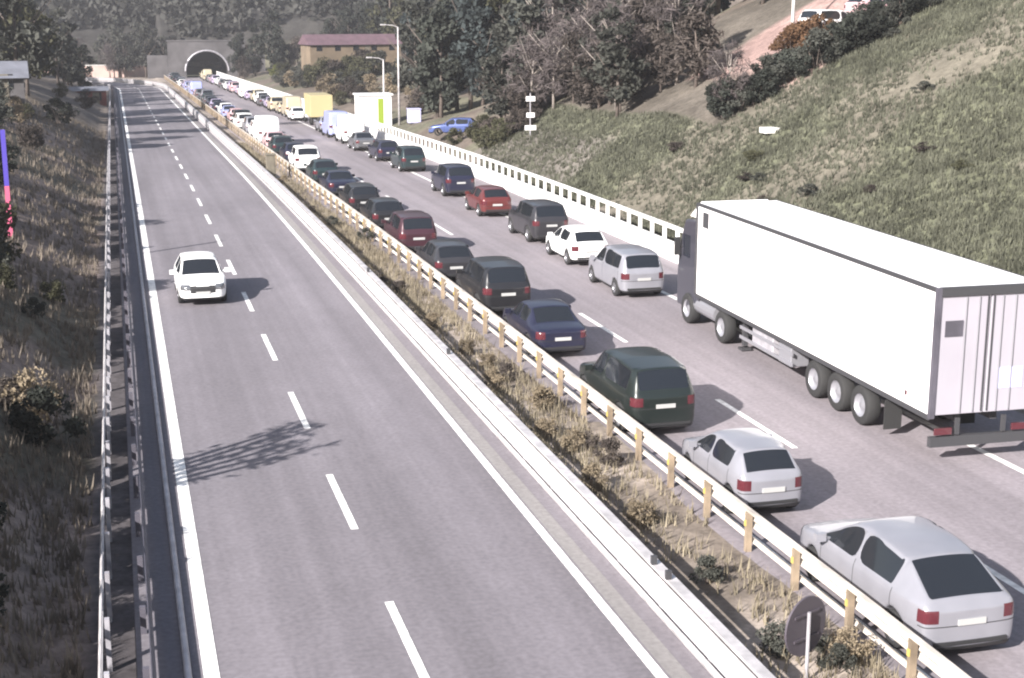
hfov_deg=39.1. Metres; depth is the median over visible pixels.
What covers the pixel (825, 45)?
shrub
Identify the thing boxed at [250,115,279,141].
delivery van
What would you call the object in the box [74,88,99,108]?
shrub
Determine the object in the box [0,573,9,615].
shrub
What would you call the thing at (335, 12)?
tree
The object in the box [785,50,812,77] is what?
shrub
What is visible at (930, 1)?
shrub
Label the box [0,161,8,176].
shrub
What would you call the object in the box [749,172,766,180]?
shrub
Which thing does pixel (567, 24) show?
tree
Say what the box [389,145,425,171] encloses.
minivan
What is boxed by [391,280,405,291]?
weed clump
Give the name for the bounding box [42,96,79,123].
shrub
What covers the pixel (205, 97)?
hatchback
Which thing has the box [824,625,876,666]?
weed clump
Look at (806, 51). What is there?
shrub
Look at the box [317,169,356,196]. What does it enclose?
sedan
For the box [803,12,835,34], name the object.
shrub
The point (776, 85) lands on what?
shrub
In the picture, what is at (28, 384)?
shrub
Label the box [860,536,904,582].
side window
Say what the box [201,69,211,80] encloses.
delivery van
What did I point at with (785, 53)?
shrub
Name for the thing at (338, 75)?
shrub
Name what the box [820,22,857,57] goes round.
shrub
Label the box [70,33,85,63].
tree
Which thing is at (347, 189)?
side window
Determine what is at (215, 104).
sedan
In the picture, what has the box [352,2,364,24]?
tree
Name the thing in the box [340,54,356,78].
shrub
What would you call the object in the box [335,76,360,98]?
shrub
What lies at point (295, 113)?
sedan
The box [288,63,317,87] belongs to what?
shrub
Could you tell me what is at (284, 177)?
weed clump
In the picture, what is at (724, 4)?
tree
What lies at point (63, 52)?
tree
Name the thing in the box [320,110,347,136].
delivery van
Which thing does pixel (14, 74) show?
shed
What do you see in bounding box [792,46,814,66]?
shrub
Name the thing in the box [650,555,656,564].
reflector
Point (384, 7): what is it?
tree
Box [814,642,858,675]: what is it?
weed clump
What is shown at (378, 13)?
tree
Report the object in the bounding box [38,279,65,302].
shrub
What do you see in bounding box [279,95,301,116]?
delivery van
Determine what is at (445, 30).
tree
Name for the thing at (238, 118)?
minivan
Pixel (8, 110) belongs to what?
shrub
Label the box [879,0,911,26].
shrub
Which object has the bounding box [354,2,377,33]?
tree
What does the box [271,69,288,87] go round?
shrub
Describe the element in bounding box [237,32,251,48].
tree
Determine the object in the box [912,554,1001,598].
rear window
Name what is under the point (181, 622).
cable duct
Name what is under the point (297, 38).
tree
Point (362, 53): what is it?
shrub
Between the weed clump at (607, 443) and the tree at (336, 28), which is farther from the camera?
the tree at (336, 28)
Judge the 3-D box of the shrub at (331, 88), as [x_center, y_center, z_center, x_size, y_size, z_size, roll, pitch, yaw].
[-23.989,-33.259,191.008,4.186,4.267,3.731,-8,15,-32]
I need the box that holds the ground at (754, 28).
[0,0,1023,677]
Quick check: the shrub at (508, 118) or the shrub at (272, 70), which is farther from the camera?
the shrub at (272, 70)
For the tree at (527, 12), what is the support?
on the ground at (754, 28)
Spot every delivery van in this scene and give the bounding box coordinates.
[187,81,202,94]
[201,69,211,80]
[237,82,252,97]
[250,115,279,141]
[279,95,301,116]
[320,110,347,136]
[333,114,364,143]
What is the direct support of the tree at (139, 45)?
on the ground at (754, 28)
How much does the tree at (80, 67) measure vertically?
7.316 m
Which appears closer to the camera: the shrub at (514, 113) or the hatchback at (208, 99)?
the shrub at (514, 113)
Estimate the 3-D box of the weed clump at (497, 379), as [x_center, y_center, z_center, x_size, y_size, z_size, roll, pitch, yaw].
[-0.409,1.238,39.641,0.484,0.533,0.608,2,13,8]
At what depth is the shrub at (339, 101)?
182.31 m
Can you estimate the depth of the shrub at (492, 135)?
107.23 m
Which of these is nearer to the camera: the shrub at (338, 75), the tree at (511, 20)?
the tree at (511, 20)
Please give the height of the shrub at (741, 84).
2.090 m
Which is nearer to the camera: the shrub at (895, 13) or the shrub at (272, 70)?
the shrub at (895, 13)
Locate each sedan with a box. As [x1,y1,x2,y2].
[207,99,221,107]
[210,101,224,111]
[218,105,234,116]
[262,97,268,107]
[286,107,303,120]
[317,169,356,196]
[347,132,375,150]
[503,298,585,353]
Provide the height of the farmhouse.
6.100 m
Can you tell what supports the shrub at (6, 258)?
on the ground at (754, 28)
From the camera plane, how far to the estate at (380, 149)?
104.17 m
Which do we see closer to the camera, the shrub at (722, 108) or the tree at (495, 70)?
the shrub at (722, 108)
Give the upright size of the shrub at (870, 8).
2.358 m
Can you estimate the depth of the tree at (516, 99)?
108.56 m
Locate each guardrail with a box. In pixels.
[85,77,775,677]
[88,81,112,677]
[92,82,156,677]
[164,75,970,677]
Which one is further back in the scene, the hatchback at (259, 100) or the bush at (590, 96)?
the hatchback at (259, 100)
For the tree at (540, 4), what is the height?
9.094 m
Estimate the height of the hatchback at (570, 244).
1.447 m
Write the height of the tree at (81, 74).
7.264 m
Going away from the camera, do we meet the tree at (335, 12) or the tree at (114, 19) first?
the tree at (335, 12)
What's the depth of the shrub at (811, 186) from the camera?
64.54 m
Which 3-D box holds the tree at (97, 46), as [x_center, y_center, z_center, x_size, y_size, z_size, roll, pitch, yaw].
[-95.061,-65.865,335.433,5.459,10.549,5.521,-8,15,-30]
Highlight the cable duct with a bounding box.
[95,84,191,677]
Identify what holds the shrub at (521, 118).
on the ground at (754, 28)
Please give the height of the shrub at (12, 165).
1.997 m
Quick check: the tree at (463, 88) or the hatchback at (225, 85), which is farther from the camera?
the hatchback at (225, 85)
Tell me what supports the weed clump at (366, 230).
on the ground at (754, 28)
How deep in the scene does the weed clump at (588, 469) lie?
31.51 m
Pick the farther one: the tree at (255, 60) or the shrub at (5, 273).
the tree at (255, 60)
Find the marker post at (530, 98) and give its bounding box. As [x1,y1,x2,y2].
[525,93,535,135]
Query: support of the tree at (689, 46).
on the ground at (754, 28)
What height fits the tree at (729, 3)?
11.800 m
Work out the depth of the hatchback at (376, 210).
68.60 m
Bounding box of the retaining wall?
[48,64,147,77]
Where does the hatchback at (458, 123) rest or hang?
on the ground at (754, 28)
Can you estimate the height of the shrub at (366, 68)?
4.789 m
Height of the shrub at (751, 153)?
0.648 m
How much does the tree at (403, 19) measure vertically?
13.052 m
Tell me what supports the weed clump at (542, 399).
on the ground at (754, 28)
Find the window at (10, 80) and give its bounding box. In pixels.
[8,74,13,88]
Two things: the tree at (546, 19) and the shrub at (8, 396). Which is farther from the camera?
the tree at (546, 19)
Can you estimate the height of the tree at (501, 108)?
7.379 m
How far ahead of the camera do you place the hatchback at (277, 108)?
169.35 m
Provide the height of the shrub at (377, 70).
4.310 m
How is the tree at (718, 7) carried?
on the ground at (754, 28)
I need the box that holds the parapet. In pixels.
[216,71,682,263]
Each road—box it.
[93,81,725,677]
[163,76,1023,677]
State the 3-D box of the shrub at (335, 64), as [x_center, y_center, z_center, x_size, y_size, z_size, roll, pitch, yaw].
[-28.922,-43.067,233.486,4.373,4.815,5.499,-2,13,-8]
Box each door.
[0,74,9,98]
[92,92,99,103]
[385,107,390,125]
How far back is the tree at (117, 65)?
325.94 m
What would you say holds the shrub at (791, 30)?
on the ground at (754, 28)
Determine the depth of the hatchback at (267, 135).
115.41 m
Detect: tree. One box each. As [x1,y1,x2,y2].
[0,0,54,71]
[0,3,11,55]
[0,4,8,30]
[1,1,59,96]
[28,0,52,29]
[44,7,78,83]
[50,34,77,84]
[54,54,79,84]
[55,29,77,84]
[65,42,80,86]
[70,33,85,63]
[70,38,78,53]
[73,44,94,86]
[91,34,114,64]
[97,42,116,77]
[101,45,123,77]
[102,16,123,57]
[105,26,124,76]
[110,32,137,77]
[125,22,143,57]
[126,25,154,77]
[140,20,161,54]
[153,35,168,56]
[226,34,247,77]
[235,56,251,78]
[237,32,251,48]
[243,24,265,75]
[258,11,287,67]
[266,24,287,61]
[283,42,297,66]
[289,35,300,63]
[320,18,337,33]
[327,9,340,33]
[330,11,345,33]
[336,5,357,33]
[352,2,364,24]
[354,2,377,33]
[358,2,370,31]
[365,0,398,33]
[375,0,402,50]
[379,0,409,54]
[387,0,430,101]
[395,0,429,86]
[406,1,465,117]
[408,0,438,24]
[411,34,443,86]
[415,14,464,117]
[433,0,494,109]
[439,0,479,110]
[457,6,509,105]
[473,63,513,116]
[478,0,513,68]
[478,38,520,118]
[484,2,515,68]
[487,0,551,95]
[492,0,522,31]
[495,74,540,123]
[500,4,551,56]
[501,30,561,107]
[509,0,555,44]
[515,0,561,98]
[521,0,583,100]
[521,46,561,108]
[523,27,574,109]
[535,48,567,108]
[543,18,588,95]
[546,1,581,87]
[548,0,597,81]
[552,29,590,103]
[567,0,643,36]
[569,0,642,103]
[570,27,649,105]
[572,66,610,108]
[573,11,632,108]
[576,0,648,109]
[585,0,621,34]
[589,3,652,116]
[595,50,644,112]
[613,0,655,75]
[631,0,676,79]
[641,0,707,84]
[644,27,680,91]
[652,6,726,87]
[662,0,721,75]
[702,38,751,115]
[711,0,730,15]
[715,0,734,11]
[716,0,720,14]
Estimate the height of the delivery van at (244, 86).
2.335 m
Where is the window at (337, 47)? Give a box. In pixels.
[335,45,340,50]
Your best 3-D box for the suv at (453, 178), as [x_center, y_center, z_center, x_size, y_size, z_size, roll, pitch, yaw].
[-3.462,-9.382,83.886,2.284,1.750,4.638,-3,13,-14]
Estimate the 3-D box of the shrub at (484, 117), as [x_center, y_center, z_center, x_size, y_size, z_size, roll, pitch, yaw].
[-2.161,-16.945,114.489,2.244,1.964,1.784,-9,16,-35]
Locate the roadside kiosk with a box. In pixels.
[353,92,392,127]
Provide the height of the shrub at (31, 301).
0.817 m
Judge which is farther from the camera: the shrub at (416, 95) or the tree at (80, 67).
the tree at (80, 67)
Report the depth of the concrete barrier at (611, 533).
30.85 m
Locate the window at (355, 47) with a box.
[353,45,358,50]
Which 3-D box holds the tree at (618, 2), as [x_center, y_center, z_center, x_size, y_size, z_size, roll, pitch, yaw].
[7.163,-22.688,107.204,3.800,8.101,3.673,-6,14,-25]
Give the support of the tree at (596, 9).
on the ground at (754, 28)
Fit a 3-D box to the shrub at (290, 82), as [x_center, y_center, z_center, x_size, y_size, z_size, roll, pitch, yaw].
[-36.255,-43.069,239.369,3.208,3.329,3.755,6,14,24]
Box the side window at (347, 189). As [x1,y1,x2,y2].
[344,185,350,194]
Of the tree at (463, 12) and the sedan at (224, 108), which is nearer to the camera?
the tree at (463, 12)
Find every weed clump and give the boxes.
[278,175,288,183]
[325,215,341,227]
[357,227,375,240]
[379,275,389,287]
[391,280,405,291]
[425,311,442,330]
[458,338,475,353]
[478,352,496,368]
[483,366,500,380]
[488,375,504,391]
[496,362,517,381]
[527,385,555,409]
[533,390,556,403]
[534,418,557,439]
[558,427,585,451]
[576,430,599,451]
[578,462,608,490]
[592,436,624,466]
[625,497,658,527]
[689,554,726,584]
[755,619,787,658]
[810,634,831,653]
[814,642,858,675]
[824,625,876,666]
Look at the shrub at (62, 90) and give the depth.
163.23 m
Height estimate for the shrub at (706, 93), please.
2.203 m
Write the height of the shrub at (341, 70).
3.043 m
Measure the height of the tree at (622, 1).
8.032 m
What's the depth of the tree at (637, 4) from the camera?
103.43 m
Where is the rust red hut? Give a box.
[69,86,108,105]
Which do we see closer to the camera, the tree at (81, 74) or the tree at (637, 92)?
the tree at (637, 92)
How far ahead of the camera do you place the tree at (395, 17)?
275.68 m
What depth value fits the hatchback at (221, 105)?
165.81 m
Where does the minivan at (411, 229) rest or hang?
on the road at (853, 468)
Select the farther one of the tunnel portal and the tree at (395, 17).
the tunnel portal
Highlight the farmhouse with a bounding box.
[298,34,402,69]
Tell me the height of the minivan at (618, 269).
1.649 m
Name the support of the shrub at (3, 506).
on the ground at (754, 28)
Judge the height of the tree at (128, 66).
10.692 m
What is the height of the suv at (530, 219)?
1.750 m
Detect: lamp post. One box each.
[366,57,384,92]
[380,24,400,125]
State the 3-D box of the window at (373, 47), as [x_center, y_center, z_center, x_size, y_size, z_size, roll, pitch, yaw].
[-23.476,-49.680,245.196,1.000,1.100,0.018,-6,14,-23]
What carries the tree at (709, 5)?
on the ground at (754, 28)
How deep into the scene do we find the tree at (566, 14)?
116.09 m
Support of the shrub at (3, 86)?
on the ground at (754, 28)
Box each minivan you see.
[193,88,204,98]
[230,109,249,122]
[231,112,251,128]
[240,116,253,132]
[246,120,253,135]
[253,92,267,103]
[381,210,436,252]
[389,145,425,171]
[589,244,663,295]
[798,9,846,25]
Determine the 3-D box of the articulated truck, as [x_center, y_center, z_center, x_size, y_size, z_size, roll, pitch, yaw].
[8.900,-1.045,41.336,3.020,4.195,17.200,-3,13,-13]
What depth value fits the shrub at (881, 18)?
82.13 m
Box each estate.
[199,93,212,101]
[225,108,241,120]
[266,135,293,153]
[336,182,379,212]
[368,139,398,160]
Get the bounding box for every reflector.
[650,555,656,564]
[665,569,671,579]
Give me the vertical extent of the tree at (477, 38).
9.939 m
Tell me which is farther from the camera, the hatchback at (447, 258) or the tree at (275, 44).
the tree at (275, 44)
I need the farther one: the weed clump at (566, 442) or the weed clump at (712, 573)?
the weed clump at (566, 442)
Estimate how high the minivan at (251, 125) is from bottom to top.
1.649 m
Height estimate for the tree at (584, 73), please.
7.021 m
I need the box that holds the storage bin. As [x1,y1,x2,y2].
[406,108,421,122]
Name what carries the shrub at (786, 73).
on the ground at (754, 28)
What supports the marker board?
on the ground at (754, 28)
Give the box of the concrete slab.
[759,127,778,133]
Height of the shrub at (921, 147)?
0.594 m
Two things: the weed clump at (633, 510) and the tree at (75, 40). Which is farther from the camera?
the tree at (75, 40)
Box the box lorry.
[303,92,332,124]
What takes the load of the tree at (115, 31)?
on the ground at (754, 28)
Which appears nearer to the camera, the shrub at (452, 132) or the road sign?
the road sign
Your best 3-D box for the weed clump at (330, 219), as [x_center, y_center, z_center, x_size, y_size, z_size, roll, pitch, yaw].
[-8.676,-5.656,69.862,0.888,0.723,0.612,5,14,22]
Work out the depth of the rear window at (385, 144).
104.14 m
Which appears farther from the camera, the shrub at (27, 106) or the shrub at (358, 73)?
the shrub at (358, 73)
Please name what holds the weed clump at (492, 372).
on the ground at (754, 28)
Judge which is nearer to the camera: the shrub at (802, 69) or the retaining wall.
the shrub at (802, 69)
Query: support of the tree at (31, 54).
on the ground at (754, 28)
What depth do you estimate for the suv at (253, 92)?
199.91 m
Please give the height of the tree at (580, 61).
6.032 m
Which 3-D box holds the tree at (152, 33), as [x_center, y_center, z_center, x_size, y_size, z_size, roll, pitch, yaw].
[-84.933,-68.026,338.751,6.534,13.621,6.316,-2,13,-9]
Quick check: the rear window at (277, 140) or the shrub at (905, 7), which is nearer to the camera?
the shrub at (905, 7)
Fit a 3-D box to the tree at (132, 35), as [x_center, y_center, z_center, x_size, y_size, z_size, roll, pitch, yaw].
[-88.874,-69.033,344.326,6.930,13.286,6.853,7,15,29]
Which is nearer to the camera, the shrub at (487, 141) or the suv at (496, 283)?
the suv at (496, 283)
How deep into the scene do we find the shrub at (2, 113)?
93.04 m
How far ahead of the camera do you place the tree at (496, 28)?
137.14 m
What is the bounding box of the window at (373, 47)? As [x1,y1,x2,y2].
[371,44,376,49]
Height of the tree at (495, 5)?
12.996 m
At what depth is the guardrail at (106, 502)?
31.60 m
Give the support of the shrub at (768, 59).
on the ground at (754, 28)
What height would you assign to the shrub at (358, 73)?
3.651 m
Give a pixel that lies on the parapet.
(661, 246)
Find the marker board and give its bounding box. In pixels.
[0,130,12,235]
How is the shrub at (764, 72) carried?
on the ground at (754, 28)
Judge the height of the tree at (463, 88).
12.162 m
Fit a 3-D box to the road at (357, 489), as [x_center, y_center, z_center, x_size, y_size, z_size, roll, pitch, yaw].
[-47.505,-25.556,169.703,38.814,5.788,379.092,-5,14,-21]
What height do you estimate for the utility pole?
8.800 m
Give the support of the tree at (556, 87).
on the ground at (754, 28)
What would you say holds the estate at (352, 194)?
on the road at (853, 468)
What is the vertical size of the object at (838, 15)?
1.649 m
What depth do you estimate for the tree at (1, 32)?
176.26 m
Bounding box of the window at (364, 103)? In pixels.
[362,101,367,108]
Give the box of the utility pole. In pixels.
[791,0,794,22]
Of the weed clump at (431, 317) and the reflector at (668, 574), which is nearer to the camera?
the reflector at (668, 574)
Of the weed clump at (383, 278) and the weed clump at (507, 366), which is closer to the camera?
the weed clump at (507, 366)
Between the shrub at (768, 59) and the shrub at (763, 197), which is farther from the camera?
the shrub at (768, 59)
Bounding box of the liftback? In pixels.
[800,516,1013,651]
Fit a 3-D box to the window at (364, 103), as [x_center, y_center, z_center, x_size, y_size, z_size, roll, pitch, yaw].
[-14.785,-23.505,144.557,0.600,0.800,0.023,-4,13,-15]
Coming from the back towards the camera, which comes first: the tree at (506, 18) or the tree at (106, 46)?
the tree at (106, 46)
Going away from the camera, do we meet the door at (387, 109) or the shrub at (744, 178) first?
the shrub at (744, 178)
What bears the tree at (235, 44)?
on the ground at (754, 28)
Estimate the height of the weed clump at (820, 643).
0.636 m
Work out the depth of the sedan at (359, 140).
114.01 m
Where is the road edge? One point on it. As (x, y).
(1018, 414)
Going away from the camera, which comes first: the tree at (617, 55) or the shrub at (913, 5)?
the shrub at (913, 5)
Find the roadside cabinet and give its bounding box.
[264,153,275,177]
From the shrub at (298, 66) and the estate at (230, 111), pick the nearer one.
the estate at (230, 111)
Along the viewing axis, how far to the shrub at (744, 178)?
71.15 m
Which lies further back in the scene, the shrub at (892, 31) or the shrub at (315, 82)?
the shrub at (315, 82)
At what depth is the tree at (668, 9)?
94.67 m
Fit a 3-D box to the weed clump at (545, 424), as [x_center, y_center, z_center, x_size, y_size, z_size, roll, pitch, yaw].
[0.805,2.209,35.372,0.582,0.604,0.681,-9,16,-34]
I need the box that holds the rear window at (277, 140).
[275,138,290,142]
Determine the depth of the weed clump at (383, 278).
54.51 m
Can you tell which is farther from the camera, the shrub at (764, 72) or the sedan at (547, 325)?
the shrub at (764, 72)
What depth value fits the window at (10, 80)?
108.47 m
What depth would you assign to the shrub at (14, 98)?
105.47 m
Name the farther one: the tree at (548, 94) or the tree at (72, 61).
the tree at (72, 61)
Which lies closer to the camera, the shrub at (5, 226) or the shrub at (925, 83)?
the shrub at (5, 226)
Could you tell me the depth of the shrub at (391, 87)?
187.27 m
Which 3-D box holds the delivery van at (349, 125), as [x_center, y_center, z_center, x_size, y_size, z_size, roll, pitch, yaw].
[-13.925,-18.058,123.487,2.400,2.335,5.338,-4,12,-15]
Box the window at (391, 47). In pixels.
[389,44,394,49]
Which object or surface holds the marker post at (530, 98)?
on the ground at (754, 28)
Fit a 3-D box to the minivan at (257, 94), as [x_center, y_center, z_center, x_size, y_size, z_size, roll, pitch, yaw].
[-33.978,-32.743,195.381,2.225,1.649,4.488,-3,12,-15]
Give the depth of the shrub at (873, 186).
61.53 m
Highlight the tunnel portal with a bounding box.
[147,40,265,78]
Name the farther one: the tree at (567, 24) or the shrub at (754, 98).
the tree at (567, 24)
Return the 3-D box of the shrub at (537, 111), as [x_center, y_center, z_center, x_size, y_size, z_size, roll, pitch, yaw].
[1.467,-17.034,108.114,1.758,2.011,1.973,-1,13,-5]
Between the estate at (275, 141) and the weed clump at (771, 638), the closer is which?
the weed clump at (771, 638)
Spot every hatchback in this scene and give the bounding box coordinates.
[169,251,229,302]
[201,95,214,102]
[203,97,217,104]
[216,103,234,112]
[217,79,223,87]
[222,81,227,89]
[243,90,251,99]
[255,95,269,105]
[259,131,285,146]
[274,101,281,113]
[277,142,303,160]
[303,158,337,180]
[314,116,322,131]
[358,197,403,229]
[415,239,473,281]
[428,117,478,135]
[465,185,511,215]
[546,225,607,264]
[844,0,886,13]
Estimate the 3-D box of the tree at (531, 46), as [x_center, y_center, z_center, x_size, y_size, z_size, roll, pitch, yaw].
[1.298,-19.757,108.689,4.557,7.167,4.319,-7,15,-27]
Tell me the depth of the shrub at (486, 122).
112.54 m
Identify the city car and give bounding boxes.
[682,428,801,512]
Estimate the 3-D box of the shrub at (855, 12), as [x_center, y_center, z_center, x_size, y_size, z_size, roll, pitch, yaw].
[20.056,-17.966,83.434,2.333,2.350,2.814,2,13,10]
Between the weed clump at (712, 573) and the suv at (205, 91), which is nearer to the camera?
the weed clump at (712, 573)
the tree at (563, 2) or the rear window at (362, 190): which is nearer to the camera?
the rear window at (362, 190)
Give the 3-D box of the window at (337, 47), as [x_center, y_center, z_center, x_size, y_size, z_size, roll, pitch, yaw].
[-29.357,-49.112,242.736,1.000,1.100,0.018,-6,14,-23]
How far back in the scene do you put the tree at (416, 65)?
158.82 m
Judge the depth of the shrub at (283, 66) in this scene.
279.44 m
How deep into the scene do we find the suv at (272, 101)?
174.76 m
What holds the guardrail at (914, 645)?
on the ground at (754, 28)
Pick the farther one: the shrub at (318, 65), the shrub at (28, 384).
the shrub at (318, 65)
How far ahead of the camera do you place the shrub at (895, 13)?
83.21 m
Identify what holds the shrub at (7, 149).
on the ground at (754, 28)
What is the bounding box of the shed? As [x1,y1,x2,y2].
[0,61,28,105]
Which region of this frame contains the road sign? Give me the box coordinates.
[784,595,825,677]
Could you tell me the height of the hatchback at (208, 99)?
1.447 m
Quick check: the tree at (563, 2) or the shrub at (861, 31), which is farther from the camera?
the tree at (563, 2)
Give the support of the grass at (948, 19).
on the ground at (754, 28)
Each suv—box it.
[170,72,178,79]
[198,89,214,99]
[210,75,219,83]
[228,82,238,92]
[249,89,263,101]
[266,96,281,110]
[286,145,320,172]
[431,163,474,195]
[456,256,530,313]
[508,199,567,241]
[579,346,694,430]
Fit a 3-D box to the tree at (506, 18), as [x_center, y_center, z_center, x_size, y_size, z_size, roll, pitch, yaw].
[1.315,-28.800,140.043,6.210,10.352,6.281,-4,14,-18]
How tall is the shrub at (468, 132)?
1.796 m
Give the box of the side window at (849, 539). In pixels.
[827,526,864,555]
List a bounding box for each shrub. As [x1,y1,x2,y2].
[0,79,13,95]
[0,88,9,108]
[0,100,15,126]
[0,110,5,128]
[0,138,10,187]
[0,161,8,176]
[0,201,22,266]
[0,233,10,255]
[0,252,15,277]
[0,262,16,288]
[0,366,62,426]
[0,374,26,408]
[0,501,7,532]
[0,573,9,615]
[1,209,17,221]
[3,144,21,177]
[5,384,86,447]
[6,95,24,114]
[11,104,30,122]
[15,123,44,149]
[17,102,34,118]
[21,297,46,318]
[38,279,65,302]
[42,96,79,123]
[51,82,68,97]
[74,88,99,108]
[267,64,277,75]
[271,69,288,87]
[275,62,290,75]
[282,70,304,87]
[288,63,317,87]
[289,61,303,77]
[303,65,323,85]
[310,56,337,83]
[313,76,322,86]
[314,72,341,100]
[321,59,344,84]
[330,71,348,84]
[333,90,347,105]
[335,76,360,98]
[336,68,347,77]
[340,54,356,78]
[345,55,373,79]
[347,70,370,92]
[348,85,367,104]
[351,48,374,67]
[358,73,380,92]
[359,53,386,74]
[367,49,395,71]
[381,73,406,93]
[403,85,413,99]
[404,86,434,113]
[443,127,464,145]
[463,119,477,137]
[469,125,499,149]
[470,114,489,134]
[478,119,496,133]
[489,117,514,138]
[495,125,514,142]
[496,115,518,134]
[499,122,516,138]
[510,101,535,121]
[513,113,537,129]
[519,100,542,120]
[666,141,684,151]
[704,81,741,107]
[705,76,735,118]
[718,76,754,106]
[724,85,751,111]
[737,172,752,181]
[741,78,768,105]
[743,67,780,98]
[743,149,765,159]
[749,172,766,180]
[750,52,798,83]
[757,194,771,199]
[759,68,779,91]
[760,51,791,79]
[765,63,789,88]
[768,24,809,51]
[773,29,792,49]
[776,47,802,74]
[779,20,809,48]
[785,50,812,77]
[788,26,843,69]
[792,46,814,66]
[795,183,820,195]
[798,18,813,41]
[800,46,820,63]
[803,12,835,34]
[809,41,836,65]
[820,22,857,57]
[823,19,863,47]
[835,13,881,48]
[841,9,875,38]
[851,0,883,24]
[862,184,877,192]
[866,13,895,38]
[873,0,902,28]
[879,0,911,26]
[882,0,911,16]
[882,27,901,36]
[886,9,908,26]
[889,0,934,17]
[910,80,935,90]
[912,141,935,152]
[915,0,943,6]
[950,159,974,169]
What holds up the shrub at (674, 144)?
on the ground at (754, 28)
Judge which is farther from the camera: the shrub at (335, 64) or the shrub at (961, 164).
the shrub at (335, 64)
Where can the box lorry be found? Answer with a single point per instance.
(316, 106)
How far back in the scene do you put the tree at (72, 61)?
205.58 m
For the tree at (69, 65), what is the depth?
211.22 m
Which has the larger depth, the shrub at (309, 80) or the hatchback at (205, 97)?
the shrub at (309, 80)
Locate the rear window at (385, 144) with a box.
[381,142,396,146]
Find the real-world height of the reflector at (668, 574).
0.160 m
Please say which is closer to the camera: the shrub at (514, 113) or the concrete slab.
the concrete slab
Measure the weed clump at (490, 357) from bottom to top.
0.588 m
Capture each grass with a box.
[0,95,106,677]
[480,0,1023,275]
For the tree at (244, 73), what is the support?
on the ground at (754, 28)
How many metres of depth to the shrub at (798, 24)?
85.69 m
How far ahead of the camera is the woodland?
352.52 m
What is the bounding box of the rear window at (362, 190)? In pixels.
[353,187,375,194]
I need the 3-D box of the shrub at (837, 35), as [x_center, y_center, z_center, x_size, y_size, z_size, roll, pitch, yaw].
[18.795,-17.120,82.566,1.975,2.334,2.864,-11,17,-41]
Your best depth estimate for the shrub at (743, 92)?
81.12 m
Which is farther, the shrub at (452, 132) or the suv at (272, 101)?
the suv at (272, 101)
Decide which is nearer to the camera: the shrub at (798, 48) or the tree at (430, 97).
the shrub at (798, 48)
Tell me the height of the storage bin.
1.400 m
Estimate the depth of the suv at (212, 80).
276.44 m
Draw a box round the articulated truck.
[674,199,1023,447]
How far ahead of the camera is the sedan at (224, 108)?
160.23 m
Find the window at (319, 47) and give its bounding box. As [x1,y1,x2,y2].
[316,45,321,50]
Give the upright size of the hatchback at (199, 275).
1.447 m
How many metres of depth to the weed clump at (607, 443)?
33.22 m
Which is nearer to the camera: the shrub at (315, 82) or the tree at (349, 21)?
the shrub at (315, 82)
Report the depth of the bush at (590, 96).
101.48 m
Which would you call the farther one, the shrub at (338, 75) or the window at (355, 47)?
the window at (355, 47)
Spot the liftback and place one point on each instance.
(934, 585)
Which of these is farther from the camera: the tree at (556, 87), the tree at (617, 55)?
the tree at (556, 87)
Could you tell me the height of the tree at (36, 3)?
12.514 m
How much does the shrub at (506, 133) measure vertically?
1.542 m
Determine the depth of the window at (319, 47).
241.48 m
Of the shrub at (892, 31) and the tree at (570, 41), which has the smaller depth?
the shrub at (892, 31)
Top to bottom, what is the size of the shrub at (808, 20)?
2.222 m
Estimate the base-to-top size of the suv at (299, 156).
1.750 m
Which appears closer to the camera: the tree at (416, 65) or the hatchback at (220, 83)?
the tree at (416, 65)
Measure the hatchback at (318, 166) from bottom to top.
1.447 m
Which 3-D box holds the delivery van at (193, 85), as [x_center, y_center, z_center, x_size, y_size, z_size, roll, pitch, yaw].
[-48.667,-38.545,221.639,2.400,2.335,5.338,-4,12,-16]
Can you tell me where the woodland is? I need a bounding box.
[21,0,429,39]
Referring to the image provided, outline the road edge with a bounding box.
[376,139,1023,418]
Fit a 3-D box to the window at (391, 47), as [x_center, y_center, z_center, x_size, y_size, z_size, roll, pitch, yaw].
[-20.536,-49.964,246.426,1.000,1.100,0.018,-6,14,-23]
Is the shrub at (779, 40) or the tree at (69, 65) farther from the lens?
the tree at (69, 65)

